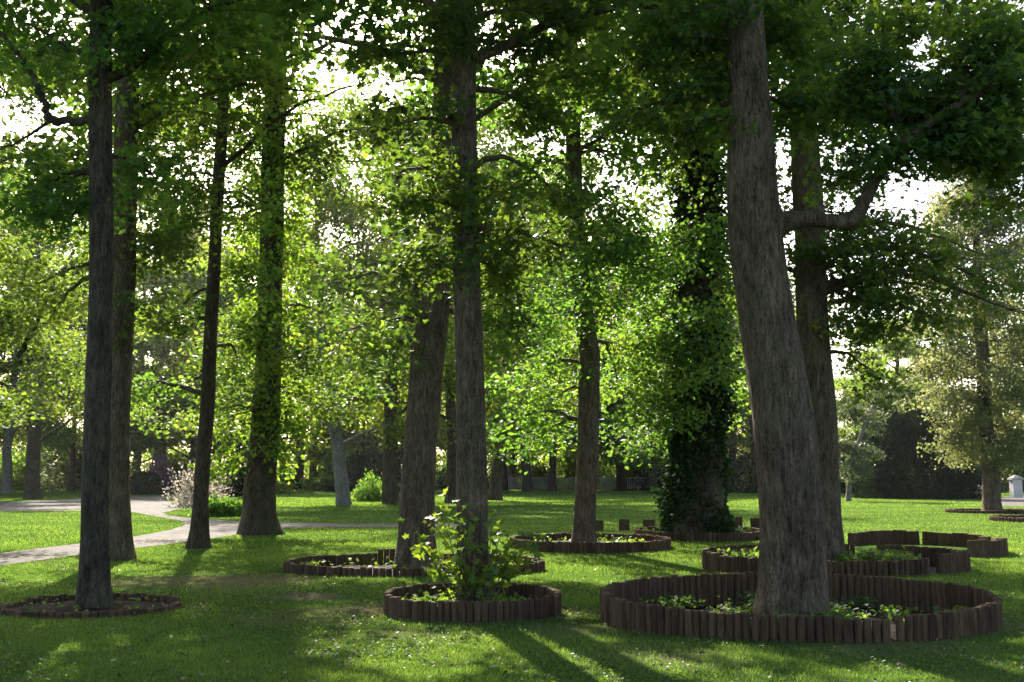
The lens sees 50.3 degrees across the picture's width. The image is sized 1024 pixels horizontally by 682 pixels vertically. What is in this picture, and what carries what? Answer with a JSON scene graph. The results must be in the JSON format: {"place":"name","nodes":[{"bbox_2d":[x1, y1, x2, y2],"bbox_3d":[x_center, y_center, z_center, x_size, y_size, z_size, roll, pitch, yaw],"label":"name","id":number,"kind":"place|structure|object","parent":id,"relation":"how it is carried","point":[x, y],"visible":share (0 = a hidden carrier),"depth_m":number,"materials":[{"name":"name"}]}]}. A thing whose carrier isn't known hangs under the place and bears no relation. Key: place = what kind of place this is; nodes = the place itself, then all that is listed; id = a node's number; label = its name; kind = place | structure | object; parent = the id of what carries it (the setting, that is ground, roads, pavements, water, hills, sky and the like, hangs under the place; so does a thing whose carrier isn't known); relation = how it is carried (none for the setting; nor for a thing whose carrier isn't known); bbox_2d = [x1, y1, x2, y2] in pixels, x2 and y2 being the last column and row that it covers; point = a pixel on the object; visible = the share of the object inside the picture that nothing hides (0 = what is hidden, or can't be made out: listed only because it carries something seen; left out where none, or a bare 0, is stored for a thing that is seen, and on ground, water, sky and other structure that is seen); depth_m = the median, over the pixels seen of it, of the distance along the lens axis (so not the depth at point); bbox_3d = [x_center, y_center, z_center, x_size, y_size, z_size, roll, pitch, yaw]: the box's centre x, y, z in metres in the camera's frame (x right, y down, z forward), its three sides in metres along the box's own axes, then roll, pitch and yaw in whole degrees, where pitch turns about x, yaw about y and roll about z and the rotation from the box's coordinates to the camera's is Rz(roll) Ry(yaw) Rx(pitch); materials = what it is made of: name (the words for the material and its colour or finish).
{"place":"outdoors","nodes":[
{"label":"outdoors","id":0,"kind":"place"},
{"bbox_2d":[0,496,492,564],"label":"path","id":1,"kind":"structure","parent":0,"point":[151,505],"depth_m":35.81,"materials":[{"name":"beige concrete"}]},
{"bbox_2d":[0,479,1023,681],"bbox_3d":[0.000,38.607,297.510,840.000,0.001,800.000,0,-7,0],"label":"ground","id":2,"kind":"structure","parent":0,"point":[292,596],"depth_m":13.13,"materials":[{"name":"green plant"}]},
{"bbox_2d":[0,441,55,490],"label":"dark shrub","id":3,"kind":"object","parent":2,"relation":"on","point":[19,465],"visible":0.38,"depth_m":126.05,"materials":[{"name":"green plant"}]},
{"bbox_2d":[0,447,66,482],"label":"dark shrub","id":4,"kind":"object","parent":2,"relation":"on","point":[49,460],"visible":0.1,"depth_m":131.98,"materials":[{"name":"green plant"}]},
{"bbox_2d":[0,211,86,450],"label":"tree","id":5,"kind":"object","parent":2,"relation":"on","point":[16,436],"visible":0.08,"depth_m":123.13,"materials":[{"name":"green plant"}]},
{"bbox_2d":[0,225,88,493],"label":"tree","id":6,"kind":"object","parent":2,"relation":"on","point":[6,477],"visible":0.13,"depth_m":103.20,"materials":[{"name":"green plant"}]},
{"bbox_2d":[0,0,162,433],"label":"tree","id":7,"kind":"object","parent":2,"relation":"on","point":[22,354],"visible":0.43,"depth_m":29.59,"materials":[{"name":"green plant"}]},
{"bbox_2d":[0,158,162,499],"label":"tree","id":8,"kind":"object","parent":2,"relation":"on","point":[32,489],"visible":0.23,"depth_m":77.16,"materials":[{"name":"green plant"}]},
{"bbox_2d":[1,257,164,491],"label":"tree","id":9,"kind":"object","parent":2,"relation":"on","point":[65,445],"visible":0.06,"depth_m":115.93,"materials":[{"name":"green plant"}]},
{"bbox_2d":[40,434,136,490],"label":"dark shrub","id":10,"kind":"object","parent":2,"relation":"on","point":[64,466],"visible":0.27,"depth_m":120.14,"materials":[{"name":"green plant"}]},
{"bbox_2d":[9,600,170,612],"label":"soil","id":11,"kind":"structure","parent":2,"relation":"on","point":[67,607],"depth_m":13.13,"materials":[{"name":"brown soil"}]},
{"bbox_2d":[13,594,163,611],"bbox_3d":[-5.103,3.148,13.129,1.710,0.134,1.345,3,-8,-23],"label":"ground cover","id":12,"kind":"object","parent":11,"relation":"on","point":[61,605],"visible":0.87,"depth_m":12.93,"materials":[{"name":"green plant"}]},
{"bbox_2d":[0,592,181,618],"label":"stake edging","id":13,"kind":"object","parent":2,"relation":"on","point":[174,601],"visible":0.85,"depth_m":12.85,"materials":[{"name":"brown wood"}]},
{"bbox_2d":[52,255,201,471],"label":"tree","id":14,"kind":"object","parent":2,"relation":"on","point":[139,458],"visible":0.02,"depth_m":149.11,"materials":[{"name":"green plant"}]},
{"bbox_2d":[43,176,251,464],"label":"tree","id":15,"kind":"object","parent":2,"relation":"on","point":[164,359],"visible":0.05,"depth_m":127.09,"materials":[{"name":"green plant"}]},
{"bbox_2d":[130,470,166,494],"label":"clipped bush","id":16,"kind":"object","parent":2,"relation":"on","point":[151,482],"visible":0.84,"depth_m":96.83,"materials":[{"name":"green plant"}]},
{"bbox_2d":[130,446,182,470],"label":"dark shrub","id":17,"kind":"object","parent":2,"relation":"on","point":[146,457],"visible":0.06,"depth_m":161.66,"materials":[{"name":"green plant"}]},
{"bbox_2d":[144,450,175,492],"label":"pink shrub","id":18,"kind":"object","parent":2,"relation":"on","point":[165,472],"visible":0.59,"depth_m":108.91,"materials":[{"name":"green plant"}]},
{"bbox_2d":[142,451,217,484],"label":"dark shrub","id":19,"kind":"object","parent":2,"relation":"on","point":[176,466],"visible":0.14,"depth_m":119.64,"materials":[{"name":"green plant"}]},
{"bbox_2d":[169,472,193,492],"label":"dark shrub","id":20,"kind":"object","parent":2,"relation":"on","point":[178,486],"visible":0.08,"depth_m":108.94,"materials":[{"name":"green plant"}]},
{"bbox_2d":[160,461,234,507],"bbox_3d":[-16.608,7.571,58.126,4.329,2.683,3.643,0,-7,0],"label":"flowering shrub","id":21,"kind":"object","parent":2,"relation":"on","point":[187,501],"visible":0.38,"depth_m":57.77,"materials":[{"name":"pink plant"}]},
{"bbox_2d":[12,0,385,548],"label":"tree","id":22,"kind":"object","parent":2,"relation":"on","point":[199,535],"visible":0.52,"depth_m":25.34,"materials":[{"name":"green plant"}]},
{"bbox_2d":[76,236,328,477],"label":"tree","id":23,"kind":"object","parent":2,"relation":"on","point":[140,441],"visible":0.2,"depth_m":110.19,"materials":[{"name":"green plant"}]},
{"bbox_2d":[0,0,422,560],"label":"tree","id":24,"kind":"object","parent":2,"relation":"on","point":[127,123],"visible":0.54,"depth_m":21.92,"materials":[{"name":"green plant"}]},
{"bbox_2d":[187,493,241,516],"bbox_3d":[-11.841,6.672,44.196,2.558,1.048,1.598,0,-7,0],"label":"shrub","id":25,"kind":"object","parent":2,"relation":"on","point":[223,507],"visible":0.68,"depth_m":43.83,"materials":[{"name":"green plant"}]},
{"bbox_2d":[226,468,245,496],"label":"dark shrub","id":26,"kind":"object","parent":2,"relation":"on","point":[237,485],"visible":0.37,"depth_m":87.48,"materials":[{"name":"green plant"}]},
{"bbox_2d":[184,454,297,493],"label":"dark shrub","id":27,"kind":"object","parent":2,"relation":"on","point":[282,487],"visible":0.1,"depth_m":104.41,"materials":[{"name":"green plant"}]},
{"bbox_2d":[0,0,483,608],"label":"tree","id":28,"kind":"object","parent":2,"relation":"on","point":[144,40],"visible":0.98,"depth_m":13.78,"materials":[{"name":"green plant"}]},
{"bbox_2d":[113,0,433,535],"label":"tree","id":29,"kind":"object","parent":2,"relation":"on","point":[266,411],"visible":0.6,"depth_m":30.84,"materials":[{"name":"green plant"}]},
{"bbox_2d":[223,218,384,482],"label":"tree","id":30,"kind":"object","parent":2,"relation":"on","point":[323,454],"visible":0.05,"depth_m":132.71,"materials":[{"name":"green plant"}]},
{"bbox_2d":[244,296,368,479],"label":"tree","id":31,"kind":"object","parent":2,"relation":"on","point":[311,469],"visible":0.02,"depth_m":154.51,"materials":[{"name":"green plant"}]},
{"bbox_2d":[293,466,350,490],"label":"dark shrub","id":32,"kind":"object","parent":2,"relation":"on","point":[310,485],"visible":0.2,"depth_m":121.53,"materials":[{"name":"green plant"}]},
{"bbox_2d":[179,135,504,504],"bbox_3d":[-9.606,-1.150,62.542,19.238,21.294,16.106,0,-7,0],"label":"tree","id":33,"kind":"object","parent":2,"relation":"on","point":[333,214],"visible":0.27,"depth_m":61.45,"materials":[{"name":"green plant"}]},
{"bbox_2d":[289,351,406,468],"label":"tree","id":34,"kind":"object","parent":2,"relation":"on","point":[315,437],"visible":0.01,"depth_m":152.18,"materials":[{"name":"green plant"}]},
{"bbox_2d":[350,467,381,501],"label":"bright shrub","id":35,"kind":"object","parent":2,"relation":"on","point":[367,492],"visible":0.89,"depth_m":70.99,"materials":[{"name":"green plant"}]},
{"bbox_2d":[316,429,445,491],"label":"dark shrub","id":36,"kind":"object","parent":2,"relation":"on","point":[356,470],"visible":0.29,"depth_m":114.94,"materials":[{"name":"green plant"}]},
{"bbox_2d":[315,246,446,455],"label":"tree","id":37,"kind":"object","parent":2,"relation":"on","point":[350,434],"visible":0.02,"depth_m":135.56,"materials":[{"name":"green plant"}]},
{"bbox_2d":[219,68,558,503],"bbox_3d":[-7.704,-3.723,65.761,18.727,27.200,18.466,6,-9,-38],"label":"tree","id":38,"kind":"object","parent":2,"relation":"on","point":[390,492],"visible":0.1,"depth_m":63.84,"materials":[{"name":"green plant"}]},
{"bbox_2d":[332,564,453,575],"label":"soil","id":39,"kind":"structure","parent":2,"relation":"on","point":[380,566],"depth_m":19.26,"materials":[{"name":"brown soil"}]},
{"bbox_2d":[300,558,529,570],"bbox_3d":[-1.661,3.833,18.673,4.094,0.246,2.162,0,-7,0],"label":"ground cover","id":40,"kind":"object","parent":39,"relation":"on","point":[317,564],"visible":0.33,"depth_m":18.59,"materials":[{"name":"green plant"}]},
{"bbox_2d":[283,548,544,576],"bbox_3d":[-1.679,3.968,18.752,4.499,0.662,2.604,0,-7,0],"label":"stake edging","id":41,"kind":"object","parent":2,"relation":"on","point":[294,565],"visible":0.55,"depth_m":18.27,"materials":[{"name":"brown wood"}]},
{"bbox_2d":[147,0,721,568],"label":"tree","id":42,"kind":"object","parent":2,"relation":"on","point":[427,348],"visible":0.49,"depth_m":19.54,"materials":[{"name":"green plant"}]},
{"bbox_2d":[297,100,574,502],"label":"tree","id":43,"kind":"object","parent":2,"relation":"on","point":[450,367],"visible":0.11,"depth_m":65.98,"materials":[{"name":"green plant"}]},
{"bbox_2d":[436,454,446,484],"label":"dark shrub","id":44,"kind":"object","parent":2,"relation":"on","point":[440,467],"visible":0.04,"depth_m":145.38,"materials":[{"name":"green plant"}]},
{"bbox_2d":[436,473,490,489],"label":"dark shrub","id":45,"kind":"object","parent":2,"relation":"on","point":[442,486],"visible":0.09,"depth_m":131.87,"materials":[{"name":"green plant"}]},
{"bbox_2d":[383,582,560,622],"bbox_3d":[-0.471,3.243,12.849,2.108,0.652,1.710,0,-7,0],"label":"stake edging","id":46,"kind":"object","parent":2,"relation":"on","point":[546,603],"visible":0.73,"depth_m":12.24,"materials":[{"name":"brown wood"}]},
{"bbox_2d":[436,447,508,475],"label":"dark shrub","id":47,"kind":"object","parent":2,"relation":"on","point":[489,459],"visible":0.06,"depth_m":161.94,"materials":[{"name":"green plant"}]},
{"bbox_2d":[361,180,615,490],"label":"tree","id":48,"kind":"object","parent":2,"relation":"on","point":[505,487],"visible":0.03,"depth_m":120.65,"materials":[{"name":"green plant"}]},
{"bbox_2d":[439,360,577,488],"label":"tree","id":49,"kind":"object","parent":2,"relation":"on","point":[511,470],"visible":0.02,"depth_m":140.65,"materials":[{"name":"green plant"}]},
{"bbox_2d":[0,579,1023,681],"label":"clover","id":50,"kind":"object","parent":2,"relation":"on","point":[631,675],"visible":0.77,"depth_m":9.99,"materials":[{"name":"green plant"}]},
{"bbox_2d":[399,137,629,499],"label":"tree","id":51,"kind":"object","parent":2,"relation":"on","point":[495,489],"visible":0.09,"depth_m":74.07,"materials":[{"name":"green plant"}]},
{"bbox_2d":[127,0,925,602],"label":"tree","id":52,"kind":"object","parent":2,"relation":"on","point":[473,242],"visible":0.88,"depth_m":13.68,"materials":[{"name":"green plant"}]},
{"bbox_2d":[440,249,626,491],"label":"tree","id":53,"kind":"object","parent":2,"relation":"on","point":[526,482],"visible":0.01,"depth_m":115.67,"materials":[{"name":"green plant"}]},
{"bbox_2d":[509,449,564,488],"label":"dark shrub","id":54,"kind":"object","parent":2,"relation":"on","point":[538,472],"visible":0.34,"depth_m":139.88,"materials":[{"name":"green plant"}]},
{"bbox_2d":[485,249,643,491],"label":"tree","id":55,"kind":"object","parent":2,"relation":"on","point":[552,486],"visible":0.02,"depth_m":115.65,"materials":[{"name":"green plant"}]},
{"bbox_2d":[545,445,603,488],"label":"dark shrub","id":56,"kind":"object","parent":2,"relation":"on","point":[569,465],"visible":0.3,"depth_m":145.51,"materials":[{"name":"green plant"}]},
{"bbox_2d":[508,475,660,489],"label":"railing fence","id":57,"kind":"object","parent":2,"relation":"on","point":[511,478],"visible":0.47,"depth_m":130.81,"materials":[{"name":"metal"}]},
{"bbox_2d":[383,1,788,542],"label":"tree","id":58,"kind":"object","parent":2,"relation":"on","point":[581,303],"visible":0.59,"depth_m":25.08,"materials":[{"name":"green plant"}]},
{"bbox_2d":[551,540,623,542],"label":"soil","id":59,"kind":"structure","parent":2,"relation":"on","point":[570,541],"depth_m":25.97,"materials":[{"name":"brown soil"}]},
{"bbox_2d":[533,533,647,542],"bbox_3d":[1.819,4.564,24.910,2.650,0.355,3.780,0,-7,0],"label":"ground cover","id":60,"kind":"object","parent":59,"relation":"on","point":[613,539],"visible":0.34,"depth_m":25.04,"materials":[{"name":"green plant"}]},
{"bbox_2d":[562,448,615,488],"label":"dark shrub","id":61,"kind":"object","parent":2,"relation":"on","point":[612,473],"visible":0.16,"depth_m":147.70,"materials":[{"name":"green plant"}]},
{"bbox_2d":[509,532,670,552],"bbox_3d":[1.777,4.765,24.901,3.677,0.605,4.112,0,-7,0],"label":"stake edging","id":62,"kind":"object","parent":2,"relation":"on","point":[655,543],"visible":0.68,"depth_m":23.27,"materials":[{"name":"brown wood"}]},
{"bbox_2d":[542,245,671,490],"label":"tree","id":63,"kind":"object","parent":2,"relation":"on","point":[621,484],"visible":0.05,"depth_m":123.27,"materials":[{"name":"green plant"}]},
{"bbox_2d":[549,213,672,482],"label":"tree","id":64,"kind":"object","parent":2,"relation":"on","point":[631,470],"visible":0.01,"depth_m":131.53,"materials":[{"name":"green plant"}]},
{"bbox_2d":[596,519,654,530],"bbox_3d":[3.423,5.540,32.422,2.656,0.482,0.632,0,-7,-3],"label":"board edging","id":65,"kind":"object","parent":2,"relation":"on","point":[624,524],"visible":0.39,"depth_m":32.62,"materials":[{"name":"brown wood"}]},
{"bbox_2d":[612,462,667,489],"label":"dark shrub","id":66,"kind":"object","parent":2,"relation":"on","point":[645,483],"visible":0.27,"depth_m":131.14,"materials":[{"name":"green plant"}]},
{"bbox_2d":[559,316,747,491],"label":"tree","id":67,"kind":"object","parent":2,"relation":"on","point":[654,463],"visible":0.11,"depth_m":107.44,"materials":[{"name":"green plant"}]},
{"bbox_2d":[357,0,1023,619],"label":"tree","id":68,"kind":"object","parent":2,"relation":"on","point":[939,120],"visible":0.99,"depth_m":12.42,"materials":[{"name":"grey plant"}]},
{"bbox_2d":[494,0,893,540],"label":"tree","id":69,"kind":"object","parent":2,"relation":"on","point":[695,401],"visible":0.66,"depth_m":27.68,"materials":[{"name":"green plant"}]},
{"bbox_2d":[634,526,758,541],"bbox_3d":[4.985,5.264,28.869,3.454,0.606,4.138,0,-7,0],"label":"stake edging","id":70,"kind":"object","parent":2,"relation":"on","point":[749,535],"visible":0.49,"depth_m":27.05,"materials":[{"name":"brown wood"}]},
{"bbox_2d":[657,322,750,489],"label":"tree","id":71,"kind":"object","parent":2,"relation":"on","point":[731,453],"visible":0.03,"depth_m":129.20,"materials":[{"name":"green plant"}]},
{"bbox_2d":[726,451,757,492],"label":"dark shrub","id":72,"kind":"object","parent":2,"relation":"on","point":[740,467],"visible":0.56,"depth_m":107.75,"materials":[{"name":"green plant"}]},
{"bbox_2d":[732,517,758,527],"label":"board edging","id":73,"kind":"object","parent":2,"relation":"on","point":[754,522],"visible":0.2,"depth_m":34.16,"materials":[{"name":"brown wood"}]},
{"bbox_2d":[485,0,1023,561],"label":"tree","id":74,"kind":"object","parent":2,"relation":"on","point":[815,256],"visible":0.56,"depth_m":19.02,"materials":[{"name":"green plant"}]},
{"bbox_2d":[716,261,847,480],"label":"tree","id":75,"kind":"object","parent":2,"relation":"on","point":[749,417],"visible":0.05,"depth_m":116.38,"materials":[{"name":"green plant"}]},
{"bbox_2d":[600,572,1003,643],"bbox_3d":[3.165,3.091,12.075,4.381,0.787,3.198,0,-7,0],"label":"stake edging","id":76,"kind":"object","parent":2,"relation":"on","point":[623,606],"visible":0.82,"depth_m":11.31,"materials":[{"name":"brown wood"}]},
{"bbox_2d":[686,606,932,641],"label":"soil","id":77,"kind":"structure","parent":2,"relation":"on","point":[878,615],"depth_m":12.72,"materials":[{"name":"brown soil"}]},
{"bbox_2d":[639,590,976,634],"bbox_3d":[3.299,3.004,12.115,3.810,0.216,2.882,0,-7,0],"label":"ground cover","id":78,"kind":"object","parent":77,"relation":"on","point":[841,612],"visible":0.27,"depth_m":12.24,"materials":[{"name":"green plant"}]},
{"bbox_2d":[702,544,970,576],"bbox_3d":[5.613,3.970,18.949,4.596,0.764,2.805,0,-7,0],"label":"stake edging","id":79,"kind":"object","parent":2,"relation":"on","point":[946,560],"visible":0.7,"depth_m":18.07,"materials":[{"name":"brown wood"}]},
{"bbox_2d":[839,453,859,492],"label":"dark shrub","id":80,"kind":"object","parent":2,"relation":"on","point":[842,487],"visible":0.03,"depth_m":106.47,"materials":[{"name":"green plant"}]},
{"bbox_2d":[834,372,873,455],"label":"tree","id":81,"kind":"object","parent":2,"relation":"on","point":[838,384],"visible":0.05,"depth_m":206.37,"materials":[{"name":"green plant"}]},
{"bbox_2d":[837,396,894,500],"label":"weeping tree","id":82,"kind":"object","parent":2,"relation":"on","point":[864,452],"visible":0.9,"depth_m":71.52,"materials":[{"name":"green plant"}]},
{"bbox_2d":[832,563,936,573],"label":"soil","id":83,"kind":"structure","parent":2,"relation":"on","point":[933,569],"depth_m":18.56,"materials":[{"name":"brown soil"}]},
{"bbox_2d":[717,546,921,572],"bbox_3d":[5.342,3.785,19.020,3.710,0.439,2.565,0,-7,0],"label":"ground cover","id":84,"kind":"object","parent":83,"relation":"on","point":[891,555],"visible":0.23,"depth_m":18.57,"materials":[{"name":"green plant"}]},
{"bbox_2d":[854,361,928,492],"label":"evergreen tree","id":85,"kind":"object","parent":2,"relation":"on","point":[877,395],"visible":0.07,"depth_m":109.77,"materials":[{"name":"green plant"}]},
{"bbox_2d":[842,335,949,475],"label":"tree","id":86,"kind":"object","parent":2,"relation":"on","point":[849,381],"visible":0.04,"depth_m":154.60,"materials":[{"name":"green plant"}]},
{"bbox_2d":[836,311,974,461],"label":"tree","id":87,"kind":"object","parent":2,"relation":"on","point":[909,348],"visible":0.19,"depth_m":131.13,"materials":[{"name":"green plant"}]},
{"bbox_2d":[851,388,981,499],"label":"yew bush","id":88,"kind":"object","parent":2,"relation":"on","point":[901,440],"visible":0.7,"depth_m":79.03,"materials":[{"name":"green plant"}]},
{"bbox_2d":[848,530,1007,557],"bbox_3d":[9.507,4.508,24.094,2.265,0.490,4.405,2,-7,-18],"label":"board edging","id":89,"kind":"object","parent":2,"relation":"on","point":[976,545],"visible":0.82,"depth_m":25.47,"materials":[{"name":"brown wood"}]},
{"bbox_2d":[890,159,1023,510],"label":"tree","id":90,"kind":"object","parent":2,"relation":"on","point":[980,423],"visible":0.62,"depth_m":48.86,"materials":[{"name":"plant"}]},
{"bbox_2d":[930,461,1008,490],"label":"dark shrub","id":91,"kind":"object","parent":2,"relation":"on","point":[1004,481],"visible":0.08,"depth_m":120.02,"materials":[{"name":"green plant"}]},
{"bbox_2d":[937,295,1023,471],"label":"tree","id":92,"kind":"object","parent":2,"relation":"on","point":[1013,413],"visible":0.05,"depth_m":137.41,"materials":[{"name":"green plant"}]},
{"bbox_2d":[945,508,1023,513],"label":"stake edging","id":93,"kind":"object","parent":2,"relation":"on","point":[980,511],"visible":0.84,"depth_m":47.56,"materials":[{"name":"brown wood"}]},
{"bbox_2d":[989,515,1023,521],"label":"stake edging","id":94,"kind":"object","parent":2,"relation":"on","point":[1011,518],"visible":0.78,"depth_m":39.18,"materials":[{"name":"brown wood"}]},
{"bbox_2d":[1002,462,1023,489],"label":"dark shrub","id":95,"kind":"object","parent":2,"relation":"on","point":[1021,474],"visible":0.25,"depth_m":130.71,"materials":[{"name":"green plant"}]},
{"bbox_2d":[1007,475,1023,496],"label":"gate post","id":96,"kind":"object","parent":2,"relation":"on","point":[1015,486],"visible":0.78,"depth_m":84.05,"materials":[{"name":"stone"}]},
{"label":"soil","id":97,"kind":"structure","parent":2,"relation":"on","visible":0},
{"bbox_2d":[402,589,537,614],"bbox_3d":[-0.470,3.091,12.877,1.838,0.265,1.490,0,-7,0],"label":"ground cover","id":98,"kind":"object","parent":97,"relation":"on","point":[496,598],"visible":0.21,"depth_m":12.98,"materials":[{"name":"green plant"}]},
{"bbox_2d":[397,487,547,609],"bbox_3d":[-0.459,2.419,12.679,1.805,1.440,0.906,0,-7,0],"label":"sapling","id":99,"kind":"object","parent":97,"relation":"on","point":[487,576],"visible":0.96,"depth_m":12.65,"materials":[{"name":"green plant"}]},
{"bbox_2d":[0,549,1023,681],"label":"fallen leaves","id":100,"kind":"object","parent":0,"point":[535,675],"depth_m":10.60,"materials":[{"name":"plant"}]},
{"bbox_2d":[0,0,1023,476],"label":"sky","id":101,"kind":"structure","parent":0,"point":[894,196],"materials":[{"name":"white"}]},
{"bbox_2d":[1001,496,1023,505],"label":"path","id":102,"kind":"structure","parent":0,"point":[1011,501],"depth_m":70.30,"materials":[{"name":"beige concrete"}]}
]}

